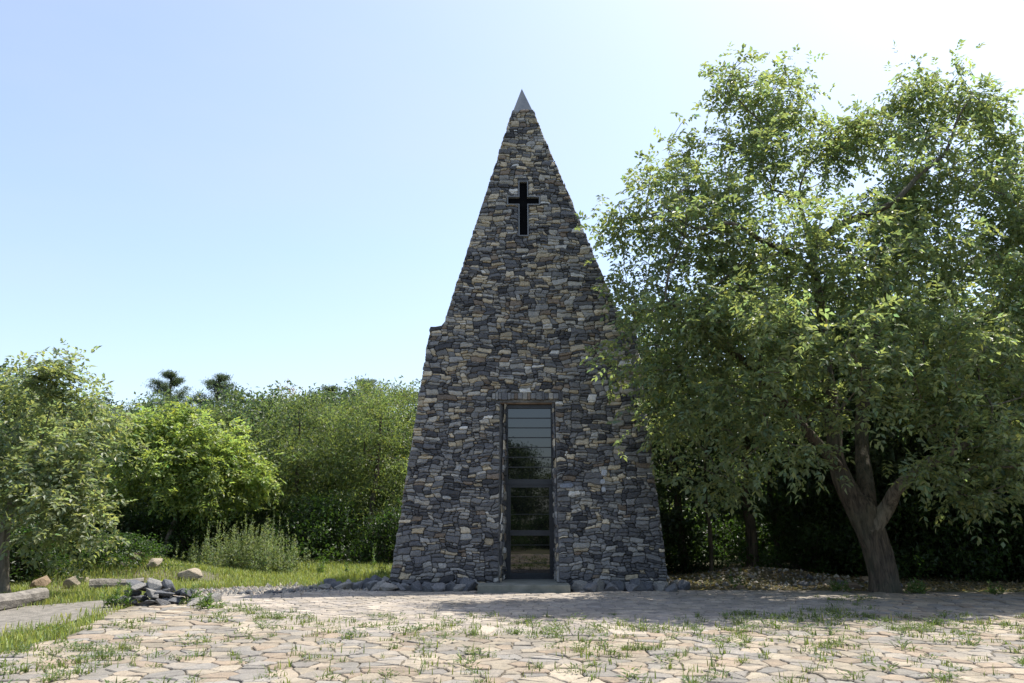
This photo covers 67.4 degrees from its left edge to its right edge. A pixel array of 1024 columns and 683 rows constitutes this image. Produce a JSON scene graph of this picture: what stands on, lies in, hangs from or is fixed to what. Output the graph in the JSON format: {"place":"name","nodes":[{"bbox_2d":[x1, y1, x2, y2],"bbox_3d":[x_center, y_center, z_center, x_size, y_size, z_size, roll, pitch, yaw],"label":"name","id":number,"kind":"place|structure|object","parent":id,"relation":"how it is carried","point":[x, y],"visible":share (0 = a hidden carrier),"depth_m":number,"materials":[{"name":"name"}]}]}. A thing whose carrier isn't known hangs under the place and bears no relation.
{"place":"outdoors","nodes":[
{"label":"outdoors","id":0,"kind":"place"},
{"bbox_2d":[0,596,149,634],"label":"path","id":1,"kind":"structure","parent":0,"point":[20,615],"depth_m":13.39,"materials":[{"name":"white stone"}]},
{"bbox_2d":[100,578,133,607],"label":"weed","id":2,"kind":"object","parent":1,"relation":"on","point":[115,598],"visible":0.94,"depth_m":14.24,"materials":[{"name":"green plant"}]},
{"bbox_2d":[159,588,170,598],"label":"rock","id":3,"kind":"object","parent":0,"point":[165,589],"visible":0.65,"depth_m":14.57,"materials":[{"name":"stone"}]},
{"bbox_2d":[162,579,175,590],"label":"rock","id":4,"kind":"object","parent":3,"relation":"on","point":[167,583],"visible":1,"depth_m":14.60,"materials":[{"name":"stone"}]},
{"bbox_2d":[0,553,392,653],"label":"grass","id":5,"kind":"structure","parent":0,"point":[250,577],"depth_m":19.30,"materials":[{"name":"green plant"}]},
{"bbox_2d":[0,590,1023,682],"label":"paving","id":6,"kind":"structure","parent":0,"point":[218,666],"depth_m":9.23,"materials":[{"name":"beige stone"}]},
{"bbox_2d":[144,600,155,603],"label":"rock","id":7,"kind":"object","parent":6,"relation":"on","point":[150,602],"visible":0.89,"depth_m":14.21,"materials":[{"name":"stone"}]},
{"bbox_2d":[146,588,158,598],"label":"rock","id":8,"kind":"object","parent":7,"relation":"on","point":[150,593],"visible":0.94,"depth_m":14.39,"materials":[{"name":"stone"}]},
{"bbox_2d":[167,597,183,603],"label":"rock","id":9,"kind":"object","parent":6,"relation":"on","point":[174,600],"visible":0.78,"depth_m":14.54,"materials":[{"name":"stone"}]},
{"bbox_2d":[154,590,174,596],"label":"rock","id":10,"kind":"object","parent":9,"relation":"on","point":[165,593],"visible":0.99,"depth_m":14.49,"materials":[{"name":"stone"}]},
{"bbox_2d":[147,578,161,590],"bbox_3d":[-6.840,4.660,14.688,0.515,0.215,0.278,9,-9,33],"label":"rock","id":11,"kind":"object","parent":10,"relation":"on","point":[154,584],"visible":0.83,"depth_m":14.58,"materials":[{"name":"stone"}]},
{"bbox_2d":[180,584,203,602],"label":"weed","id":12,"kind":"object","parent":6,"relation":"on","point":[195,595],"visible":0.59,"depth_m":14.70,"materials":[{"name":"green plant"}]},
{"bbox_2d":[194,585,217,608],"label":"weed","id":13,"kind":"object","parent":6,"relation":"on","point":[208,605],"visible":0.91,"depth_m":13.68,"materials":[{"name":"green plant"}]},
{"bbox_2d":[431,582,445,591],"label":"rock","id":14,"kind":"object","parent":6,"relation":"on","point":[438,587],"visible":0.69,"depth_m":16.98,"materials":[{"name":"stone"}]},
{"bbox_2d":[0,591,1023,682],"bbox_3d":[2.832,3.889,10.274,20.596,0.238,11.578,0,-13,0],"label":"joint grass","id":15,"kind":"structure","parent":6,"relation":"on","point":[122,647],"depth_m":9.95,"materials":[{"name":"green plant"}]},
{"bbox_2d":[584,582,597,591],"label":"rock","id":16,"kind":"object","parent":6,"relation":"on","point":[591,587],"visible":0.76,"depth_m":16.96,"materials":[{"name":"stone"}]},
{"bbox_2d":[678,579,690,589],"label":"rock","id":17,"kind":"object","parent":6,"relation":"on","point":[684,584],"visible":0.93,"depth_m":17.36,"materials":[{"name":"stone"}]},
{"bbox_2d":[903,577,928,593],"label":"weed","id":18,"kind":"object","parent":6,"relation":"on","point":[921,589],"visible":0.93,"depth_m":16.57,"materials":[{"name":"green plant"}]},
{"bbox_2d":[985,579,1006,594],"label":"weed","id":19,"kind":"object","parent":6,"relation":"on","point":[993,590],"visible":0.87,"depth_m":16.43,"materials":[{"name":"green plant"}]},
{"bbox_2d":[0,0,1023,425],"label":"sky","id":20,"kind":"structure","parent":0,"point":[261,193],"materials":[{"name":"blue"}]},
{"bbox_2d":[3,524,1023,651],"bbox_3d":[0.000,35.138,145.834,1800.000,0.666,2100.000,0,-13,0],"label":"ground","id":21,"kind":"structure","parent":0,"point":[690,578],"depth_m":19.75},
{"bbox_2d":[0,587,48,610],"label":"fallen log","id":22,"kind":"object","parent":21,"relation":"on","point":[15,599],"visible":0.87,"depth_m":14.27,"materials":[{"name":"grey wood"}]},
{"bbox_2d":[0,403,53,514],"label":"broadleaf tree","id":23,"kind":"object","parent":21,"relation":"on","point":[16,415],"visible":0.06,"depth_m":30.73,"materials":[{"name":"green plant"}]},
{"bbox_2d":[0,356,58,521],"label":"broadleaf tree","id":24,"kind":"object","parent":21,"relation":"on","point":[4,403],"visible":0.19,"depth_m":30.11,"materials":[{"name":"green plant"}]},
{"bbox_2d":[29,575,50,587],"bbox_3d":[-10.985,5.623,17.823,0.324,0.238,0.502,-20,-1,6],"label":"rock","id":25,"kind":"object","parent":21,"relation":"on","point":[44,581],"visible":0.85,"depth_m":17.74,"materials":[{"name":"stone"}]},
{"bbox_2d":[9,515,93,586],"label":"shrub","id":26,"kind":"object","parent":21,"relation":"on","point":[17,571],"visible":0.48,"depth_m":19.24,"materials":[{"name":"green plant"}]},
{"bbox_2d":[12,489,124,560],"bbox_3d":[-15.495,6.473,26.294,4.745,3.176,5.343,-2,-13,10],"label":"shrub","id":27,"kind":"object","parent":21,"relation":"on","point":[67,520],"visible":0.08,"depth_m":25.71,"materials":[{"name":"green plant"}]},
{"bbox_2d":[63,576,80,588],"bbox_3d":[-10.478,5.732,18.299,0.394,0.261,0.266,-8,5,1],"label":"rock","id":28,"kind":"object","parent":21,"relation":"on","point":[71,581],"visible":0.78,"depth_m":18.18,"materials":[{"name":"stone"}]},
{"bbox_2d":[0,338,151,593],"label":"walnut tree","id":29,"kind":"object","parent":21,"relation":"on","point":[22,479],"visible":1,"depth_m":16.91,"materials":[{"name":"green plant"}]},
{"bbox_2d":[50,390,133,547],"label":"broadleaf tree","id":30,"kind":"object","parent":21,"relation":"on","point":[107,400],"visible":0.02,"depth_m":35.90,"materials":[{"name":"green plant"}]},
{"bbox_2d":[89,577,143,590],"bbox_3d":[-9.172,5.636,17.830,1.152,0.288,0.281,5,-14,-22],"label":"fallen log","id":31,"kind":"object","parent":21,"relation":"on","point":[98,583],"visible":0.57,"depth_m":17.68,"materials":[{"name":"grey wood"}]},
{"bbox_2d":[52,529,197,575],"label":"shrub","id":32,"kind":"object","parent":21,"relation":"on","point":[139,546],"visible":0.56,"depth_m":20.54,"materials":[{"name":"green plant"}]},
{"bbox_2d":[67,502,183,560],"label":"shrub","id":33,"kind":"object","parent":21,"relation":"on","point":[129,526],"visible":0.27,"depth_m":26.69,"materials":[{"name":"green plant"}]},
{"bbox_2d":[78,391,177,527],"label":"broadleaf tree","id":34,"kind":"object","parent":21,"relation":"on","point":[107,448],"visible":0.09,"depth_m":33.31,"materials":[{"name":"green plant"}]},
{"bbox_2d":[146,558,162,567],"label":"rock","id":35,"kind":"object","parent":21,"relation":"on","point":[157,561],"visible":0.92,"depth_m":20.30,"materials":[{"name":"stone"}]},
{"bbox_2d":[118,369,197,540],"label":"pine tree","id":36,"kind":"object","parent":21,"relation":"on","point":[174,382],"visible":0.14,"depth_m":46.21,"materials":[{"name":"green plant"}]},
{"bbox_2d":[117,389,230,551],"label":"broadleaf tree","id":37,"kind":"object","parent":21,"relation":"on","point":[169,399],"depth_m":35.62,"materials":[{"name":"green plant"}]},
{"bbox_2d":[93,388,285,551],"bbox_3d":[-11.548,4.712,26.997,6.455,6.302,5.691,-6,-14,26],"label":"young walnut tree","id":38,"kind":"object","parent":21,"relation":"on","point":[186,453],"visible":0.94,"depth_m":26.55,"materials":[{"name":"green plant"}]},
{"bbox_2d":[177,568,202,579],"bbox_3d":[-8.255,5.963,19.689,0.598,0.278,0.355,0,-10,-26],"label":"rock","id":39,"kind":"object","parent":21,"relation":"on","point":[191,573],"visible":0.84,"depth_m":19.56,"materials":[{"name":"stone"}]},
{"bbox_2d":[135,489,255,561],"bbox_3d":[-11.714,6.781,27.587,4.708,3.151,5.301,-6,-14,25],"label":"shrub","id":40,"kind":"object","parent":21,"relation":"on","point":[181,534],"visible":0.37,"depth_m":27.07,"materials":[{"name":"green plant"}]},
{"bbox_2d":[174,535,234,565],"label":"tall weed clump","id":41,"kind":"object","parent":21,"relation":"on","point":[196,559],"visible":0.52,"depth_m":24.57,"materials":[{"name":"green plant"}]},
{"bbox_2d":[187,372,239,482],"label":"pine tree","id":42,"kind":"object","parent":21,"relation":"on","point":[221,378],"visible":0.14,"depth_m":46.17,"materials":[{"name":"green plant"}]},
{"bbox_2d":[191,383,270,494],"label":"broadleaf tree","id":43,"kind":"object","parent":21,"relation":"on","point":[212,402],"visible":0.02,"depth_m":41.61,"materials":[{"name":"green plant"}]},
{"bbox_2d":[167,501,294,560],"bbox_3d":[-10.210,7.190,28.309,5.300,2.941,4.417,0,-13,0],"label":"shrub","id":44,"kind":"object","parent":21,"relation":"on","point":[257,517],"visible":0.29,"depth_m":27.79,"materials":[{"name":"green plant"}]},
{"bbox_2d":[201,520,269,569],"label":"tall weed clump","id":45,"kind":"object","parent":21,"relation":"on","point":[227,562],"visible":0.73,"depth_m":23.06,"materials":[{"name":"green plant"}]},
{"bbox_2d":[186,400,287,523],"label":"locust tree","id":46,"kind":"object","parent":21,"relation":"on","point":[225,414],"visible":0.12,"depth_m":32.63,"materials":[{"name":"green plant"}]},
{"bbox_2d":[190,380,309,531],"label":"broadleaf tree","id":47,"kind":"object","parent":21,"relation":"on","point":[248,407],"visible":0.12,"depth_m":34.61,"materials":[{"name":"green plant"}]},
{"bbox_2d":[221,514,290,569],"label":"tall weed clump","id":48,"kind":"object","parent":21,"relation":"on","point":[255,551],"visible":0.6,"depth_m":22.95,"materials":[{"name":"green plant"}]},
{"bbox_2d":[249,528,310,573],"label":"tall weed clump","id":49,"kind":"object","parent":21,"relation":"on","point":[266,556],"visible":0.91,"depth_m":22.30,"materials":[{"name":"green plant"}]},
{"bbox_2d":[237,391,327,526],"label":"locust tree","id":50,"kind":"object","parent":21,"relation":"on","point":[278,419],"visible":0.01,"depth_m":39.50,"materials":[{"name":"green plant"}]},
{"bbox_2d":[208,469,361,552],"bbox_3d":[-9.767,7.395,32.340,7.392,4.395,6.565,-6,-14,23],"label":"shrub","id":51,"kind":"object","parent":21,"relation":"on","point":[275,509],"visible":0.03,"depth_m":31.48,"materials":[{"name":"green plant"}]},
{"bbox_2d":[235,384,378,538],"bbox_3d":[-8.075,5.166,30.638,5.606,7.147,6.652,0,-13,0],"label":"locust tree","id":52,"kind":"object","parent":21,"relation":"on","point":[292,458],"visible":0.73,"depth_m":30.11,"materials":[{"name":"green plant"}]},
{"bbox_2d":[281,386,345,485],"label":"broadleaf tree","id":53,"kind":"object","parent":21,"relation":"on","point":[317,398],"depth_m":45.88,"materials":[{"name":"green plant"}]},
{"bbox_2d":[254,488,378,564],"bbox_3d":[-6.964,6.737,27.168,5.074,3.016,4.506,-8,-15,32],"label":"shrub","id":54,"kind":"object","parent":21,"relation":"on","point":[321,521],"visible":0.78,"depth_m":26.81,"materials":[{"name":"green plant"}]},
{"bbox_2d":[310,383,340,404],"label":"pine tree","id":55,"kind":"object","parent":21,"relation":"on","point":[333,387],"visible":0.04,"depth_m":50.24,"materials":[{"name":"green plant"}]},
{"bbox_2d":[280,497,371,559],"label":"shrub","id":56,"kind":"object","parent":21,"relation":"on","point":[350,514],"visible":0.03,"depth_m":30.32,"materials":[{"name":"green plant"}]},
{"bbox_2d":[271,381,382,524],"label":"broadleaf tree","id":57,"kind":"object","parent":21,"relation":"on","point":[331,395],"visible":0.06,"depth_m":36.51,"materials":[{"name":"green plant"}]},
{"bbox_2d":[278,401,392,559],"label":"locust tree","id":58,"kind":"object","parent":21,"relation":"on","point":[331,456],"visible":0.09,"depth_m":33.04,"materials":[{"name":"green plant"}]},
{"bbox_2d":[305,383,380,497],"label":"broadleaf tree","id":59,"kind":"object","parent":21,"relation":"on","point":[351,396],"visible":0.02,"depth_m":42.97,"materials":[{"name":"green plant"}]},
{"bbox_2d":[317,497,402,565],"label":"shrub","id":60,"kind":"object","parent":21,"relation":"on","point":[387,525],"visible":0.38,"depth_m":26.04,"materials":[{"name":"green plant"}]},
{"bbox_2d":[301,374,419,555],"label":"locust tree","id":61,"kind":"object","parent":21,"relation":"on","point":[366,435],"visible":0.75,"depth_m":29.26,"materials":[{"name":"green plant"}]},
{"bbox_2d":[337,477,404,558],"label":"shrub","id":62,"kind":"object","parent":21,"relation":"on","point":[379,507],"visible":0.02,"depth_m":30.97,"materials":[{"name":"green plant"}]},
{"bbox_2d":[348,377,399,431],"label":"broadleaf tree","id":63,"kind":"object","parent":21,"relation":"on","point":[364,382],"visible":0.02,"depth_m":50.47,"materials":[{"name":"green plant"}]},
{"bbox_2d":[329,376,419,513],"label":"locust tree","id":64,"kind":"object","parent":21,"relation":"on","point":[410,419],"visible":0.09,"depth_m":32.43,"materials":[{"name":"green plant"}]},
{"bbox_2d":[358,375,420,501],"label":"locust tree","id":65,"kind":"object","parent":21,"relation":"on","point":[387,391],"visible":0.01,"depth_m":40.86,"materials":[{"name":"green plant"}]},
{"bbox_2d":[25,386,807,537],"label":"wood","id":66,"kind":"object","parent":21,"relation":"on","point":[413,424],"depth_m":56.80,"materials":[{"name":"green plant"}]},
{"bbox_2d":[411,580,421,591],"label":"rock","id":67,"kind":"object","parent":21,"relation":"on","point":[416,586],"visible":0.76,"depth_m":17.07,"materials":[{"name":"stone"}]},
{"bbox_2d":[421,581,433,591],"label":"rock","id":68,"kind":"object","parent":21,"relation":"on","point":[426,586],"visible":0.77,"depth_m":16.98,"materials":[{"name":"stone"}]},
{"bbox_2d":[389,89,668,593],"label":"stone chapel","id":69,"kind":"structure","parent":21,"relation":"on","point":[522,476],"depth_m":19.05,"materials":[{"name":"stone"}]},
{"bbox_2d":[508,409,550,478],"bbox_3d":[0.438,2.546,19.163,1.071,1.760,0.039,0,-13,0],"label":"window","id":70,"kind":"structure","parent":69,"relation":"in","point":[529,430],"depth_m":19.17,"materials":[{"name":"clear glass"}]},
{"bbox_2d":[508,485,551,576],"bbox_3d":[0.438,4.591,18.665,1.063,2.169,0.136,0,-13,0],"label":"door","id":71,"kind":"structure","parent":69,"relation":"in","point":[529,506],"depth_m":18.66,"materials":[{"name":"paint"}]},
{"bbox_2d":[194,567,955,595],"bbox_3d":[1.847,5.856,18.891,18.786,0.468,5.193,1,-13,-4],"label":"rubble","id":72,"kind":"object","parent":21,"relation":"on","point":[236,589],"visible":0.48,"depth_m":18.14,"materials":[{"name":"stone"}]},
{"bbox_2d":[571,580,587,591],"bbox_3d":[1.502,5.498,17.177,0.367,0.317,0.216,-5,-14,22],"label":"rock","id":73,"kind":"object","parent":21,"relation":"on","point":[578,585],"visible":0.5,"depth_m":17.13,"materials":[{"name":"stone"}]},
{"bbox_2d":[593,578,604,590],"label":"rock","id":74,"kind":"object","parent":21,"relation":"on","point":[601,584],"visible":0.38,"depth_m":17.18,"materials":[{"name":"stone"}]},
{"bbox_2d":[629,578,644,590],"bbox_3d":[2.811,5.481,17.238,0.366,0.340,0.387,14,-28,-23],"label":"rock","id":75,"kind":"object","parent":21,"relation":"on","point":[638,582],"visible":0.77,"depth_m":17.08,"materials":[{"name":"stone"}]},
{"bbox_2d":[645,336,702,524],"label":"broadleaf tree","id":76,"kind":"object","parent":21,"relation":"on","point":[672,505],"visible":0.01,"depth_m":27.85,"materials":[{"name":"green plant"}]},
{"bbox_2d":[666,496,716,561],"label":"shrub","id":77,"kind":"object","parent":21,"relation":"on","point":[698,527],"visible":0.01,"depth_m":31.15,"materials":[{"name":"green plant"}]},
{"bbox_2d":[621,282,779,568],"bbox_3d":[4.617,2.667,24.506,6.930,9.300,6.970,10,-16,-37],"label":"broadleaf tree","id":78,"kind":"object","parent":21,"relation":"on","point":[675,493],"visible":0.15,"depth_m":23.53,"materials":[{"name":"green plant"}]},
{"bbox_2d":[659,500,742,573],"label":"shrub","id":79,"kind":"object","parent":21,"relation":"on","point":[671,565],"visible":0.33,"depth_m":23.09,"materials":[{"name":"green plant"}]},
{"bbox_2d":[658,393,749,535],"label":"broadleaf tree","id":80,"kind":"object","parent":21,"relation":"on","point":[687,501],"visible":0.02,"depth_m":36.45,"materials":[{"name":"green plant"}]},
{"bbox_2d":[643,356,768,571],"bbox_3d":[5.713,3.519,22.542,4.524,6.678,4.217,0,-13,0],"label":"broadleaf tree","id":81,"kind":"object","parent":21,"relation":"on","point":[710,539],"visible":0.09,"depth_m":22.43,"materials":[{"name":"green plant"}]},
{"bbox_2d":[667,495,770,559],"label":"shrub","id":82,"kind":"object","parent":21,"relation":"on","point":[718,528],"visible":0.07,"depth_m":31.51,"materials":[{"name":"green plant"}]},
{"bbox_2d":[728,568,748,588],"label":"weed","id":83,"kind":"object","parent":21,"relation":"on","point":[735,582],"visible":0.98,"depth_m":18.04,"materials":[{"name":"green plant"}]},
{"bbox_2d":[690,505,798,562],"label":"shrub","id":84,"kind":"object","parent":21,"relation":"on","point":[736,526],"visible":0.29,"depth_m":29.17,"materials":[{"name":"green plant"}]},
{"bbox_2d":[681,375,807,567],"bbox_3d":[7.228,3.689,23.185,4.364,6.654,4.193,-10,-16,36],"label":"broadleaf tree","id":85,"kind":"object","parent":21,"relation":"on","point":[751,532],"visible":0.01,"depth_m":22.77,"materials":[{"name":"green plant"}]},
{"bbox_2d":[750,392,840,567],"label":"broadleaf tree","id":86,"kind":"object","parent":21,"relation":"on","point":[776,544],"visible":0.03,"depth_m":23.57,"materials":[{"name":"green plant"}]},
{"bbox_2d":[574,39,1023,592],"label":"walnut tree","id":87,"kind":"object","parent":21,"relation":"on","point":[760,325],"visible":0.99,"depth_m":17.25,"materials":[{"name":"green plant"}]},
{"bbox_2d":[713,279,904,508],"bbox_3d":[10.216,2.696,27.598,9.147,10.720,7.708,11,-17,-40],"label":"locust tree","id":88,"kind":"object","parent":21,"relation":"on","point":[763,459],"visible":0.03,"depth_m":26.64,"materials":[{"name":"green plant"}]},
{"bbox_2d":[726,481,915,576],"bbox_3d":[9.109,5.725,22.946,5.242,3.117,4.656,-6,-14,23],"label":"shrub","id":89,"kind":"object","parent":21,"relation":"on","point":[780,526],"visible":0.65,"depth_m":22.44,"materials":[{"name":"green plant"}]},
{"bbox_2d":[717,255,969,568],"bbox_3d":[10.492,2.309,24.014,7.277,9.790,7.319,7,-15,-29],"label":"broadleaf tree","id":90,"kind":"object","parent":21,"relation":"on","point":[877,457],"visible":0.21,"depth_m":22.68,"materials":[{"name":"green plant"}]},
{"bbox_2d":[667,562,1023,591],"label":"leaf litter","id":91,"kind":"object","parent":21,"relation":"on","point":[984,586],"visible":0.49,"depth_m":19.36,"materials":[{"name":"plant"}]},
{"bbox_2d":[743,488,956,579],"bbox_3d":[9.851,5.825,23.032,6.104,3.387,5.087,-10,-17,38],"label":"shrub","id":92,"kind":"object","parent":21,"relation":"on","point":[851,566],"visible":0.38,"depth_m":21.96,"materials":[{"name":"green plant"}]},
{"bbox_2d":[801,293,938,503],"bbox_3d":[12.822,2.933,26.442,7.429,9.664,7.159,-6,-14,23],"label":"broadleaf tree","id":93,"kind":"object","parent":21,"relation":"on","point":[870,423],"visible":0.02,"depth_m":24.66,"materials":[{"name":"green plant"}]},
{"bbox_2d":[825,477,1010,581],"bbox_3d":[11.292,5.460,22.216,5.027,3.365,5.660,-7,-15,29],"label":"shrub","id":94,"kind":"object","parent":21,"relation":"on","point":[910,509],"visible":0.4,"depth_m":21.08,"materials":[{"name":"green plant"}]},
{"bbox_2d":[819,280,1023,550],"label":"broadleaf tree","id":95,"kind":"object","parent":21,"relation":"on","point":[931,483],"visible":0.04,"depth_m":22.14,"materials":[{"name":"green plant"}]},
{"bbox_2d":[857,492,1023,583],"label":"shrub","id":96,"kind":"object","parent":21,"relation":"on","point":[947,552],"visible":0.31,"depth_m":20.83,"materials":[{"name":"green plant"}]},
{"bbox_2d":[871,296,1023,540],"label":"broadleaf tree","id":97,"kind":"object","parent":21,"relation":"on","point":[981,431],"visible":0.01,"depth_m":23.38,"materials":[{"name":"green plant"}]},
{"bbox_2d":[903,478,1023,582],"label":"shrub","id":98,"kind":"object","parent":21,"relation":"on","point":[1008,525],"visible":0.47,"depth_m":20.49,"materials":[{"name":"green plant"}]},
{"bbox_2d":[913,256,1023,495],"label":"broadleaf tree","id":99,"kind":"object","parent":21,"relation":"on","point":[985,318],"visible":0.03,"depth_m":22.85,"materials":[{"name":"green plant"}]},
{"bbox_2d":[975,506,1023,582],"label":"shrub","id":100,"kind":"object","parent":21,"relation":"on","point":[1013,567],"visible":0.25,"depth_m":20.63,"materials":[{"name":"green plant"}]},
{"bbox_2d":[196,590,879,636],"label":"terrace","id":101,"kind":"structure","parent":0,"point":[656,607],"depth_m":13.95,"materials":[{"name":"white stone"}]},
{"bbox_2d":[379,582,397,590],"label":"rock","id":102,"kind":"object","parent":101,"relation":"on","point":[385,586],"visible":0.92,"depth_m":17.02,"materials":[{"name":"stone"}]},
{"bbox_2d":[459,577,475,590],"bbox_3d":[-0.994,5.490,17.266,0.385,0.338,0.364,22,-13,-5],"label":"rock","id":103,"kind":"object","parent":101,"relation":"on","point":[469,583],"visible":0.74,"depth_m":17.21,"materials":[{"name":"stone"}]},
{"bbox_2d":[653,582,667,590],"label":"rock","id":104,"kind":"object","parent":101,"relation":"on","point":[662,586],"visible":0.81,"depth_m":17.14,"materials":[{"name":"stone"}]},
{"bbox_2d":[828,579,851,592],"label":"weed","id":105,"kind":"object","parent":101,"relation":"on","point":[838,587],"visible":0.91,"depth_m":17.01,"materials":[{"name":"green plant"}]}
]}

